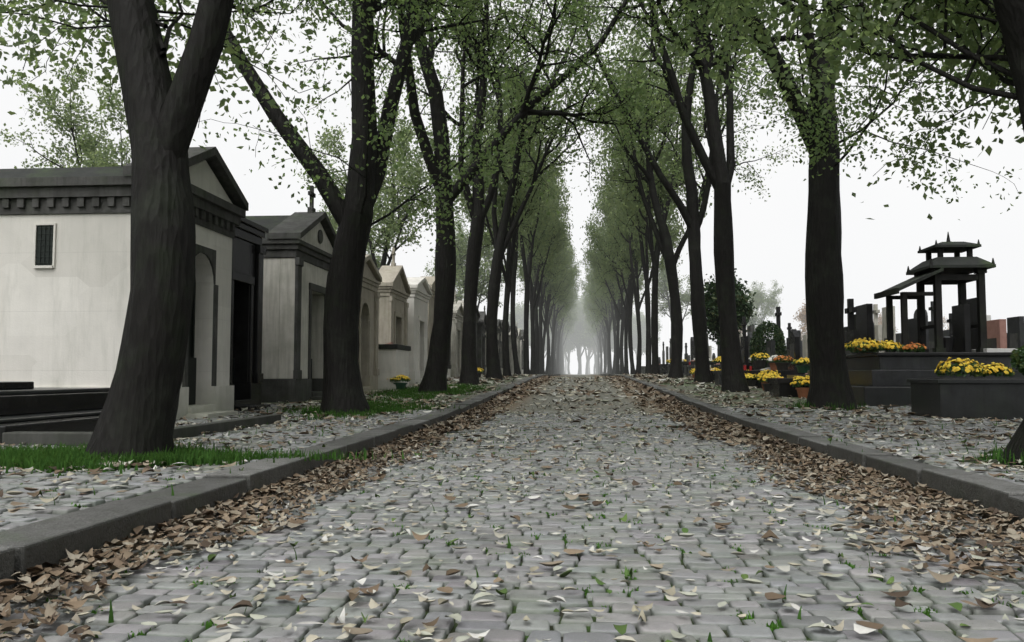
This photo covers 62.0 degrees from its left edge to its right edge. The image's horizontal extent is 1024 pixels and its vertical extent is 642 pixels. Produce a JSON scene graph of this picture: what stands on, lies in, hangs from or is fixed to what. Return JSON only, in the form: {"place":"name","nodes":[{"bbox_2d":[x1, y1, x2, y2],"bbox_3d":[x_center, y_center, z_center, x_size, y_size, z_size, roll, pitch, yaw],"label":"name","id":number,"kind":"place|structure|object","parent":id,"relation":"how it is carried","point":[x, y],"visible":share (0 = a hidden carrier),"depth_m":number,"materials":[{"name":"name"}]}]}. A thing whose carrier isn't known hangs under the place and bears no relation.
{"place":"outdoors","nodes":[
{"label":"outdoors","id":0,"kind":"place"},
{"bbox_2d":[0,0,1023,373],"label":"sky","id":1,"kind":"structure","parent":0,"point":[769,237],"materials":[{"name":"white"}]},
{"bbox_2d":[34,374,1017,641],"bbox_3d":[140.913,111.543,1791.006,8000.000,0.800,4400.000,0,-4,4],"label":"ground","id":2,"kind":"structure","parent":0,"point":[538,402],"depth_m":18.41,"materials":[{"name":"grey stone"}]},
{"bbox_2d":[0,381,109,443],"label":"dark tomb steps","id":3,"kind":"structure","parent":2,"relation":"on","point":[26,406],"depth_m":9.34,"materials":[{"name":"stone"}]},
{"bbox_2d":[0,53,130,168],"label":"tree","id":4,"kind":"object","parent":2,"relation":"on","point":[87,143],"visible":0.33,"depth_m":45.92,"materials":[{"name":"green plant"}]},
{"bbox_2d":[0,147,248,419],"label":"mausoleum","id":5,"kind":"structure","parent":2,"relation":"on","point":[64,264],"depth_m":12.12,"materials":[{"name":"stone"}]},
{"bbox_2d":[2,414,280,446],"bbox_3d":[-3.921,1.300,9.725,1.250,0.310,3.900,0,-4,4],"label":"plot edging","id":6,"kind":"object","parent":2,"relation":"on","point":[58,438],"visible":0.2,"depth_m":8.00,"materials":[{"name":"stone"}]},
{"bbox_2d":[24,439,258,469],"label":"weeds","id":7,"kind":"object","parent":2,"relation":"on","point":[188,445],"visible":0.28,"depth_m":6.48,"materials":[{"name":"green plant"}]},
{"bbox_2d":[0,0,372,465],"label":"tree","id":8,"kind":"object","parent":2,"relation":"on","point":[163,105],"visible":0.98,"depth_m":6.68,"materials":[{"name":"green plant"}]},
{"bbox_2d":[0,441,421,474],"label":"grass","id":9,"kind":"structure","parent":2,"relation":"on","point":[40,458],"depth_m":6.24,"materials":[{"name":"green plant"}]},
{"bbox_2d":[0,403,450,531],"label":"walk cobbles","id":10,"kind":"object","parent":2,"relation":"on","point":[134,487],"visible":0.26,"depth_m":5.46,"materials":[{"name":"stone"}]},
{"bbox_2d":[0,420,398,521],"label":"pale leaves","id":11,"kind":"object","parent":10,"relation":"on","point":[69,473],"visible":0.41,"depth_m":5.81,"materials":[{"name":"beige plant"}]},
{"bbox_2d":[179,388,494,422],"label":"fallen leaves","id":12,"kind":"object","parent":10,"relation":"on","point":[355,416],"visible":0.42,"depth_m":15.16,"materials":[{"name":"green plant"}]},
{"bbox_2d":[229,218,270,410],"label":"mausoleum","id":13,"kind":"structure","parent":2,"relation":"on","point":[246,373],"depth_m":15.68,"materials":[{"name":"stone"}]},
{"bbox_2d":[246,185,335,402],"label":"mausoleum","id":14,"kind":"structure","parent":2,"relation":"on","point":[299,246],"depth_m":17.54,"materials":[{"name":"stone"}]},
{"bbox_2d":[29,0,600,415],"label":"tree","id":15,"kind":"object","parent":2,"relation":"on","point":[370,145],"visible":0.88,"depth_m":14.03,"materials":[{"name":"green plant"}]},
{"bbox_2d":[319,199,391,267],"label":"tree","id":16,"kind":"object","parent":2,"relation":"on","point":[378,257],"visible":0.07,"depth_m":72.65,"materials":[{"name":"green plant"}]},
{"bbox_2d":[267,399,461,420],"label":"grass","id":17,"kind":"structure","parent":2,"relation":"on","point":[395,406],"depth_m":14.11,"materials":[{"name":"green plant"}]},
{"bbox_2d":[359,255,381,393],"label":"mausoleum","id":18,"kind":"structure","parent":2,"relation":"on","point":[369,328],"depth_m":22.76,"materials":[{"name":"beige stone"}]},
{"bbox_2d":[295,89,463,267],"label":"tree","id":19,"kind":"object","parent":2,"relation":"on","point":[391,230],"visible":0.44,"depth_m":51.38,"materials":[{"name":"green plant"}]},
{"bbox_2d":[377,248,411,385],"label":"mausoleum","id":20,"kind":"structure","parent":2,"relation":"on","point":[394,290],"depth_m":27.57,"materials":[{"name":"beige stone"}]},
{"bbox_2d":[378,342,410,389],"bbox_3d":[-3.929,1.466,25.293,1.480,1.688,1.980,0,-4,4],"label":"tomb","id":21,"kind":"object","parent":2,"relation":"on","point":[393,360],"visible":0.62,"depth_m":24.33,"materials":[{"name":"stone"}]},
{"bbox_2d":[407,277,431,383],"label":"mausoleum","id":22,"kind":"structure","parent":2,"relation":"on","point":[418,299],"depth_m":30.64,"materials":[{"name":"stone"}]},
{"bbox_2d":[420,276,434,358],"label":"mausoleum","id":23,"kind":"structure","parent":2,"relation":"on","point":[430,280],"depth_m":34.04,"materials":[{"name":"beige stone"}]},
{"bbox_2d":[367,382,505,403],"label":"grass","id":24,"kind":"structure","parent":2,"relation":"on","point":[411,391],"depth_m":21.17,"materials":[{"name":"green plant"}]},
{"bbox_2d":[451,291,462,377],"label":"mausoleum","id":25,"kind":"structure","parent":2,"relation":"on","point":[456,335],"depth_m":40.40,"materials":[{"name":"stone"}]},
{"bbox_2d":[348,0,599,384],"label":"tree","id":26,"kind":"object","parent":2,"relation":"on","point":[469,369],"visible":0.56,"depth_m":29.25,"materials":[{"name":"green plant"}]},
{"bbox_2d":[253,0,699,392],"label":"tree","id":27,"kind":"object","parent":2,"relation":"on","point":[434,378],"visible":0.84,"depth_m":22.05,"materials":[{"name":"green plant"}]},
{"bbox_2d":[454,215,505,308],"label":"trees","id":28,"kind":"object","parent":2,"relation":"on","point":[461,254],"visible":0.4,"depth_m":87.76,"materials":[{"name":"green plant"}]},
{"bbox_2d":[477,311,485,373],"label":"mausoleum","id":29,"kind":"structure","parent":2,"relation":"on","point":[481,325],"depth_m":49.72,"materials":[{"name":"stone"}]},
{"bbox_2d":[457,118,550,374],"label":"avenue tree","id":30,"kind":"object","parent":2,"relation":"on","point":[517,371],"visible":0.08,"depth_m":51.41,"materials":[{"name":"green plant"}]},
{"bbox_2d":[450,60,567,376],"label":"avenue tree","id":31,"kind":"object","parent":2,"relation":"on","point":[517,202],"visible":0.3,"depth_m":43.45,"materials":[{"name":"green plant"}]},
{"bbox_2d":[0,411,1023,641],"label":"road cobbles","id":32,"kind":"object","parent":2,"relation":"on","point":[714,619],"visible":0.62,"depth_m":3.62,"materials":[{"name":"stone"}]},
{"bbox_2d":[0,444,448,641],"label":"fallen leaves","id":33,"kind":"object","parent":32,"relation":"on","point":[230,513],"visible":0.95,"depth_m":3.99,"materials":[{"name":"brown plant"}]},
{"bbox_2d":[383,400,514,447],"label":"fallen leaves","id":34,"kind":"object","parent":32,"relation":"on","point":[439,429],"visible":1,"depth_m":12.20,"materials":[{"name":"brown plant"}]},
{"bbox_2d":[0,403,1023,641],"bbox_3d":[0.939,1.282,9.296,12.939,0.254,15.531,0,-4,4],"label":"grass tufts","id":35,"kind":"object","parent":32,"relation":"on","point":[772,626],"visible":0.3,"depth_m":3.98,"materials":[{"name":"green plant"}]},
{"bbox_2d":[36,446,1023,641],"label":"fallen leaves","id":36,"kind":"object","parent":32,"relation":"on","point":[429,630],"visible":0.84,"depth_m":3.56,"materials":[{"name":"beige plant"}]},
{"bbox_2d":[397,401,782,450],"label":"fallen leaves","id":37,"kind":"object","parent":32,"relation":"on","point":[587,426],"visible":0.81,"depth_m":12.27,"materials":[{"name":"beige plant"}]},
{"bbox_2d":[640,400,800,449],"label":"fallen leaves","id":38,"kind":"object","parent":32,"relation":"on","point":[736,430],"visible":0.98,"depth_m":11.87,"materials":[{"name":"brown plant"}]},
{"bbox_2d":[732,446,1023,580],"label":"fallen leaves","id":39,"kind":"object","parent":32,"relation":"on","point":[1000,518],"visible":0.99,"depth_m":4.93,"materials":[{"name":"brown plant"}]},
{"bbox_2d":[0,374,1023,593],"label":"kerb stones","id":40,"kind":"object","parent":2,"relation":"on","point":[25,547],"visible":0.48,"depth_m":5.11,"materials":[{"name":"stone"}]},
{"bbox_2d":[465,81,568,373],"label":"avenue tree","id":41,"kind":"object","parent":2,"relation":"on","point":[533,241],"visible":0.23,"depth_m":58.94,"materials":[{"name":"green plant"}]},
{"bbox_2d":[508,300,530,347],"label":"tree","id":42,"kind":"object","parent":2,"relation":"on","point":[519,315],"visible":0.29,"depth_m":209.20,"materials":[{"name":"grey plant"}]},
{"bbox_2d":[491,375,551,401],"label":"fallen leaves","id":43,"kind":"object","parent":2,"relation":"on","point":[506,396],"visible":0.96,"depth_m":26.76,"materials":[{"name":"brown plant"}]},
{"bbox_2d":[504,183,573,373],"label":"avenue tree","id":44,"kind":"object","parent":2,"relation":"on","point":[563,209],"visible":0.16,"depth_m":72.67,"materials":[{"name":"green plant"}]},
{"bbox_2d":[518,219,572,373],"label":"avenue tree","id":45,"kind":"object","parent":2,"relation":"on","point":[541,300],"visible":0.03,"depth_m":81.10,"materials":[{"name":"green plant"}]},
{"bbox_2d":[452,0,639,379],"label":"tree","id":46,"kind":"object","parent":2,"relation":"on","point":[502,237],"visible":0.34,"depth_m":36.39,"materials":[{"name":"green plant"}]},
{"bbox_2d":[515,218,576,373],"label":"avenue tree","id":47,"kind":"object","parent":2,"relation":"on","point":[550,287],"visible":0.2,"depth_m":87.71,"materials":[{"name":"green plant"}]},
{"bbox_2d":[523,163,572,373],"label":"avenue tree","id":48,"kind":"object","parent":2,"relation":"on","point":[533,295],"visible":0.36,"depth_m":65.99,"materials":[{"name":"green plant"}]},
{"bbox_2d":[536,236,579,373],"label":"avenue tree","id":49,"kind":"object","parent":2,"relation":"on","point":[565,293],"visible":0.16,"depth_m":95.68,"materials":[{"name":"green plant"}]},
{"bbox_2d":[540,243,578,373],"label":"avenue tree","id":50,"kind":"object","parent":2,"relation":"on","point":[557,312],"visible":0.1,"depth_m":110.42,"materials":[{"name":"green plant"}]},
{"bbox_2d":[550,282,579,373],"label":"avenue tree","id":51,"kind":"object","parent":2,"relation":"on","point":[558,342],"visible":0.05,"depth_m":140.44,"materials":[{"name":"green plant"}]},
{"bbox_2d":[567,294,597,374],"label":"tree","id":52,"kind":"object","parent":2,"relation":"on","point":[583,339],"visible":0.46,"depth_m":203.07,"materials":[{"name":"grey plant"}]},
{"bbox_2d":[508,376,668,402],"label":"fallen leaves","id":53,"kind":"object","parent":2,"relation":"on","point":[574,391],"visible":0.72,"depth_m":26.42,"materials":[{"name":"beige plant"}]},
{"bbox_2d":[584,265,616,373],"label":"avenue tree","id":54,"kind":"object","parent":2,"relation":"on","point":[598,302],"visible":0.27,"depth_m":113.87,"materials":[{"name":"green plant"}]},
{"bbox_2d":[581,213,649,373],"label":"avenue tree","id":55,"kind":"object","parent":2,"relation":"on","point":[593,262],"visible":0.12,"depth_m":83.83,"materials":[{"name":"green plant"}]},
{"bbox_2d":[590,228,643,373],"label":"avenue tree","id":56,"kind":"object","parent":2,"relation":"on","point":[614,288],"visible":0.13,"depth_m":91.00,"materials":[{"name":"green plant"}]},
{"bbox_2d":[590,264,644,373],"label":"avenue tree","id":57,"kind":"object","parent":2,"relation":"on","point":[641,280],"visible":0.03,"depth_m":105.74,"materials":[{"name":"green plant"}]},
{"bbox_2d":[580,177,655,373],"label":"avenue tree","id":58,"kind":"object","parent":2,"relation":"on","point":[608,260],"visible":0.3,"depth_m":69.51,"materials":[{"name":"green plant"}]},
{"bbox_2d":[592,188,653,373],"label":"avenue tree","id":59,"kind":"object","parent":2,"relation":"on","point":[626,367],"visible":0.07,"depth_m":75.89,"materials":[{"name":"green plant"}]},
{"bbox_2d":[587,90,685,373],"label":"avenue tree","id":60,"kind":"object","parent":2,"relation":"on","point":[647,277],"visible":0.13,"depth_m":54.45,"materials":[{"name":"green plant"}]},
{"bbox_2d":[599,182,682,373],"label":"avenue tree","id":61,"kind":"object","parent":2,"relation":"on","point":[632,246],"visible":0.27,"depth_m":62.67,"materials":[{"name":"green plant"}]},
{"bbox_2d":[492,0,790,383],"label":"tree","id":62,"kind":"object","parent":2,"relation":"on","point":[692,214],"visible":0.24,"depth_m":30.62,"materials":[{"name":"green plant"}]},
{"bbox_2d":[608,375,677,402],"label":"fallen leaves","id":63,"kind":"object","parent":2,"relation":"on","point":[649,393],"visible":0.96,"depth_m":25.44,"materials":[{"name":"brown plant"}]},
{"bbox_2d":[628,312,662,360],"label":"tree","id":64,"kind":"object","parent":2,"relation":"on","point":[643,327],"visible":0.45,"depth_m":209.51,"materials":[{"name":"grey plant"}]},
{"bbox_2d":[592,14,715,373],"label":"avenue tree","id":65,"kind":"object","parent":2,"relation":"on","point":[637,203],"visible":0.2,"depth_m":46.60,"materials":[{"name":"green plant"}]},
{"bbox_2d":[642,255,705,319],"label":"tree","id":66,"kind":"object","parent":2,"relation":"on","point":[663,288],"visible":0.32,"depth_m":124.46,"materials":[{"name":"green plant"}]},
{"bbox_2d":[561,0,795,391],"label":"tree","id":67,"kind":"object","parent":2,"relation":"on","point":[719,168],"visible":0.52,"depth_m":23.03,"materials":[{"name":"green plant"}]},
{"bbox_2d":[565,3,805,377],"bbox_3d":[7.938,-6.246,38.900,11.035,18.488,7.445,-1,-4,14],"label":"tree","id":68,"kind":"object","parent":2,"relation":"on","point":[665,246],"visible":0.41,"depth_m":38.92,"materials":[{"name":"green plant"}]},
{"bbox_2d":[622,372,758,389],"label":"pale leaves","id":69,"kind":"object","parent":2,"relation":"on","point":[681,380],"visible":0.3,"depth_m":31.20,"materials":[{"name":"beige plant"}]},
{"bbox_2d":[694,317,748,381],"bbox_3d":[8.017,1.229,32.458,1.980,2.770,1.080,0,-4,4],"label":"gravestone","id":70,"kind":"object","parent":2,"relation":"on","point":[744,348],"visible":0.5,"depth_m":32.20,"materials":[{"name":"stone"}]},
{"bbox_2d":[688,268,758,347],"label":"green tree","id":71,"kind":"object","parent":2,"relation":"on","point":[744,308],"visible":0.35,"depth_m":41.77,"materials":[{"name":"green plant"}]},
{"bbox_2d":[713,340,775,384],"bbox_3d":[7.803,1.549,28.435,1.980,1.770,1.080,0,-4,4],"label":"gravestone","id":72,"kind":"object","parent":2,"relation":"on","point":[770,348],"visible":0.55,"depth_m":28.19,"materials":[{"name":"grey stone"}]},
{"bbox_2d":[744,279,783,330],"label":"tree","id":73,"kind":"object","parent":2,"relation":"on","point":[759,297],"visible":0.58,"depth_m":146.40,"materials":[{"name":"green plant"}]},
{"bbox_2d":[749,320,787,368],"bbox_3d":[8.904,1.077,29.579,1.298,2.213,1.311,0,-4,4],"label":"topiary","id":74,"kind":"object","parent":2,"relation":"on","point":[768,328],"visible":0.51,"depth_m":29.34,"materials":[{"name":"green plant"}]},
{"bbox_2d":[744,329,804,387],"bbox_3d":[7.692,1.280,25.747,1.980,2.069,1.080,0,-4,4],"label":"roadside tomb","id":75,"kind":"object","parent":2,"relation":"on","point":[794,345],"visible":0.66,"depth_m":25.34,"materials":[{"name":"stone"}]},
{"bbox_2d":[790,375,809,397],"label":"potted flowers","id":76,"kind":"object","parent":2,"relation":"on","point":[799,382],"visible":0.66,"depth_m":18.77,"materials":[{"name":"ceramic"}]},
{"bbox_2d":[588,0,1023,465],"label":"tree","id":77,"kind":"object","parent":2,"relation":"on","point":[1003,20],"visible":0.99,"depth_m":7.59,"materials":[{"name":"green plant"}]},
{"bbox_2d":[595,0,1021,410],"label":"tree","id":78,"kind":"object","parent":2,"relation":"on","point":[819,132],"visible":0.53,"depth_m":15.02,"materials":[{"name":"green plant"}]},
{"bbox_2d":[767,299,859,396],"bbox_3d":[7.080,0.769,19.897,1.980,2.570,1.080,0,-4,4],"label":"roadside tomb","id":79,"kind":"object","parent":2,"relation":"on","point":[781,387],"visible":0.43,"depth_m":19.62,"materials":[{"name":"stone"}]},
{"bbox_2d":[671,389,1022,428],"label":"pale leaves","id":80,"kind":"object","parent":2,"relation":"on","point":[840,414],"visible":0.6,"depth_m":13.24,"materials":[{"name":"beige plant"}]},
{"bbox_2d":[716,403,1023,484],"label":"walk cobbles","id":81,"kind":"object","parent":2,"relation":"on","point":[912,441],"visible":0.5,"depth_m":9.37,"materials":[{"name":"stone"}]},
{"bbox_2d":[797,422,1023,481],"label":"pale leaves","id":82,"kind":"object","parent":81,"relation":"on","point":[962,434],"visible":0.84,"depth_m":8.12,"materials":[{"name":"beige plant"}]},
{"bbox_2d":[873,304,882,351],"bbox_3d":[12.011,0.957,30.197,2.099,3.100,1.139,0,-4,4],"label":"gravestone","id":83,"kind":"object","parent":2,"relation":"on","point":[878,331],"visible":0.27,"depth_m":30.01,"materials":[{"name":"stone"}]},
{"bbox_2d":[807,352,1023,405],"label":"platform","id":84,"kind":"structure","parent":2,"relation":"on","point":[878,378],"depth_m":16.59,"materials":[{"name":"grey stone"}]},
{"bbox_2d":[856,304,875,353],"bbox_3d":[8.292,0.221,20.037,0.200,1.200,0.900,0,-4,4],"label":"headstone","id":85,"kind":"object","parent":84,"relation":"on","point":[864,319],"visible":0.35,"depth_m":19.76,"materials":[{"name":"stone"}]},
{"bbox_2d":[845,338,887,350],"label":"flowers","id":86,"kind":"object","parent":84,"relation":"on","point":[856,344],"visible":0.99,"depth_m":17.05,"materials":[{"name":"yellow plant"}]},
{"bbox_2d":[908,318,917,351],"bbox_3d":[9.619,0.389,20.324,0.200,0.900,0.800,0,-4,4],"label":"headstone","id":87,"kind":"object","parent":84,"relation":"on","point":[912,331],"visible":0.2,"depth_m":20.25,"materials":[{"name":"grey stone"}]},
{"bbox_2d":[874,232,995,351],"bbox_3d":[9.058,-0.607,18.320,2.023,2.640,1.360,0,-4,4],"label":"pavilion monument","id":88,"kind":"object","parent":84,"relation":"on","point":[938,271],"visible":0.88,"depth_m":17.93,"materials":[{"name":"stone"}]},
{"bbox_2d":[967,297,977,349],"bbox_3d":[10.554,0.135,19.462,0.200,1.300,0.900,0,-4,4],"label":"headstone","id":89,"kind":"object","parent":84,"relation":"on","point":[972,302],"visible":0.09,"depth_m":19.33,"materials":[{"name":"stone"}]},
{"bbox_2d":[907,378,1023,419],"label":"planter","id":90,"kind":"object","parent":2,"relation":"on","point":[984,398],"visible":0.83,"depth_m":12.32,"materials":[{"name":"grey stone"}]},
{"bbox_2d":[934,357,985,376],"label":"yellow flowers","id":91,"kind":"object","parent":90,"relation":"on","point":[947,366],"visible":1,"depth_m":12.71,"materials":[{"name":"yellow plant"}]},
{"bbox_2d":[971,362,1014,377],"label":"yellow flowers","id":92,"kind":"object","parent":90,"relation":"on","point":[996,369],"visible":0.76,"depth_m":12.73,"materials":[{"name":"yellow plant"}]},
{"bbox_2d":[963,442,1023,465],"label":"weeds","id":93,"kind":"object","parent":2,"relation":"on","point":[998,457],"visible":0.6,"depth_m":6.35,"materials":[{"name":"green plant"}]},
{"bbox_2d":[987,319,1006,347],"bbox_3d":[11.542,1.043,21.137,1.180,2.120,2.080,0,-4,4],"label":"gravestone","id":94,"kind":"object","parent":2,"relation":"on","point":[996,334],"visible":0.12,"depth_m":20.80,"materials":[{"name":"stone"}]},
{"bbox_2d":[1007,316,1023,347],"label":"gravestone","id":95,"kind":"object","parent":2,"relation":"on","point":[1015,331],"visible":0.16,"depth_m":26.33,"materials":[{"name":"grey stone"}]},
{"bbox_2d":[1009,345,1023,374],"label":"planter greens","id":96,"kind":"object","parent":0,"point":[1017,356],"visible":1,"depth_m":12.85,"materials":[{"name":"green plant"}]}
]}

